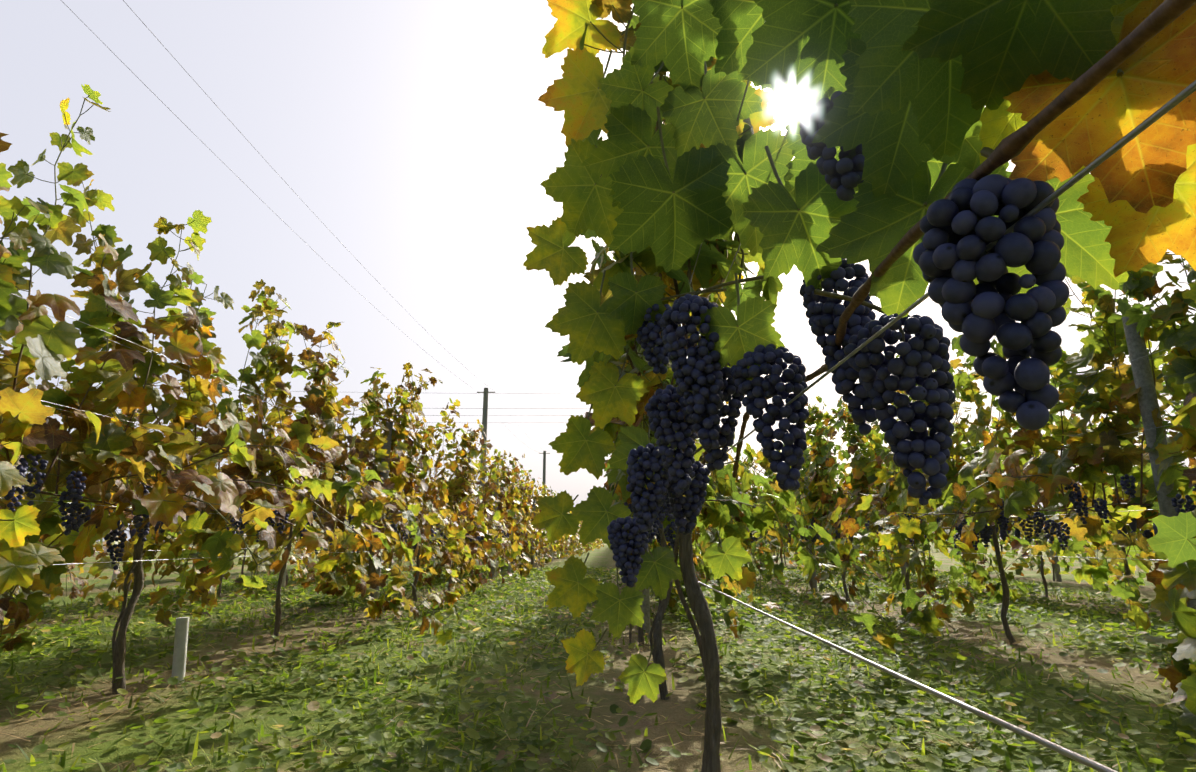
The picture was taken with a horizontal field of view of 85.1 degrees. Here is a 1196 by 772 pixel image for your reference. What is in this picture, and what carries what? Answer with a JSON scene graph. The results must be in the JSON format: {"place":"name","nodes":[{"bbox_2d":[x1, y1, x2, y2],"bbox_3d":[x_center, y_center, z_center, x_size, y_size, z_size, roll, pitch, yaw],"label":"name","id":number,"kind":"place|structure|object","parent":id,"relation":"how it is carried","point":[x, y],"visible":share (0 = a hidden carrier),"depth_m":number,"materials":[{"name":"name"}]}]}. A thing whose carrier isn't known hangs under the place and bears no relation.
{"place":"outdoors","nodes":[
{"label":"outdoors","id":0,"kind":"place"},
{"bbox_2d":[0,541,1195,771],"bbox_3d":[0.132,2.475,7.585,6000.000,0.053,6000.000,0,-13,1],"label":"ground","id":1,"kind":"structure","parent":0,"point":[682,695],"depth_m":2.85,"materials":[{"name":"soil"}]},
{"bbox_2d":[13,530,453,598],"bbox_3d":[-5.944,8.702,36.847,0.219,2.051,80.500,0,-13,1],"label":"trellis","id":2,"kind":"object","parent":1,"relation":"on","point":[114,576],"depth_m":8.85,"materials":[{"name":"metal"}]},
{"bbox_2d":[11,426,499,595],"bbox_3d":[-6.066,8.626,38.708,2.804,2.532,77.479,0,-13,1],"label":"vine row","id":3,"kind":"object","parent":1,"relation":"on","point":[242,562],"depth_m":11.02,"materials":[{"name":"green plant"}]},
{"bbox_2d":[29,463,524,589],"bbox_3d":[-3.558,8.689,36.789,0.233,2.051,80.500,0,-13,1],"label":"trellis","id":4,"kind":"object","parent":1,"relation":"on","point":[284,576],"visible":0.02,"depth_m":8.79,"materials":[{"name":"metal"}]},
{"bbox_2d":[0,319,574,624],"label":"vine row","id":5,"kind":"object","parent":1,"relation":"on","point":[306,560],"visible":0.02,"depth_m":6.44,"materials":[{"name":"green plant"}]},
{"bbox_2d":[0,294,583,684],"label":"trellis","id":6,"kind":"object","parent":1,"relation":"on","point":[180,647],"visible":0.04,"depth_m":3.10,"materials":[{"name":"metal"}]},
{"bbox_2d":[0,84,603,693],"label":"vine row","id":7,"kind":"object","parent":1,"relation":"on","point":[200,496],"visible":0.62,"depth_m":3.18,"materials":[{"name":"green plant"}]},
{"bbox_2d":[0,566,1195,771],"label":"ground cover weeds","id":8,"kind":"object","parent":1,"relation":"on","point":[923,706],"depth_m":3.05,"materials":[{"name":"green plant"}]},
{"bbox_2d":[35,0,1173,499],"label":"utility poles","id":9,"kind":"object","parent":1,"relation":"on","point":[485,408],"visible":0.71,"depth_m":38.83,"materials":[{"name":"wood"}]},
{"bbox_2d":[523,0,1195,771],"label":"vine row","id":10,"kind":"object","parent":1,"relation":"on","point":[901,144],"visible":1,"depth_m":0.67,"materials":[{"name":"green plant"}]},
{"bbox_2d":[642,21,1195,771],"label":"trellis","id":11,"kind":"object","parent":1,"relation":"on","point":[1134,133],"visible":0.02,"depth_m":0.34,"materials":[{"name":"metal"}]},
{"bbox_2d":[786,484,1080,580],"bbox_3d":[8.282,8.621,36.506,0.117,2.051,80.500,0,-13,1],"label":"trellis","id":12,"kind":"object","parent":1,"relation":"on","point":[1057,574],"depth_m":10.80,"materials":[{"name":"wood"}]},
{"bbox_2d":[701,252,1195,728],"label":"vine row","id":13,"kind":"object","parent":1,"relation":"on","point":[952,508],"visible":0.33,"depth_m":3.75,"materials":[{"name":"green plant"}]},
{"bbox_2d":[730,313,1195,608],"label":"vine row","id":14,"kind":"object","parent":1,"relation":"on","point":[1144,522],"visible":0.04,"depth_m":6.94,"materials":[{"name":"green plant"}]},
{"bbox_2d":[732,317,1195,608],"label":"trellis","id":15,"kind":"object","parent":1,"relation":"on","point":[1142,373],"visible":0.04,"depth_m":3.16,"materials":[{"name":"metal"}]},
{"bbox_2d":[751,417,1179,580],"bbox_3d":[8.201,8.413,37.700,2.580,2.480,76.561,0,-13,1],"label":"vine row","id":16,"kind":"object","parent":1,"relation":"on","point":[1142,575],"visible":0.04,"depth_m":10.84,"materials":[{"name":"green plant"}]},
{"bbox_2d":[783,429,1181,575],"bbox_3d":[5.902,8.635,36.563,0.118,2.052,80.500,0,-13,1],"label":"trellis","id":17,"kind":"object","parent":1,"relation":"on","point":[904,570],"visible":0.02,"depth_m":11.18,"materials":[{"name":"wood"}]},
{"bbox_2d":[0,0,1195,540],"label":"sky","id":18,"kind":"structure","parent":0,"point":[418,134],"materials":[{"name":"white"}]}
]}

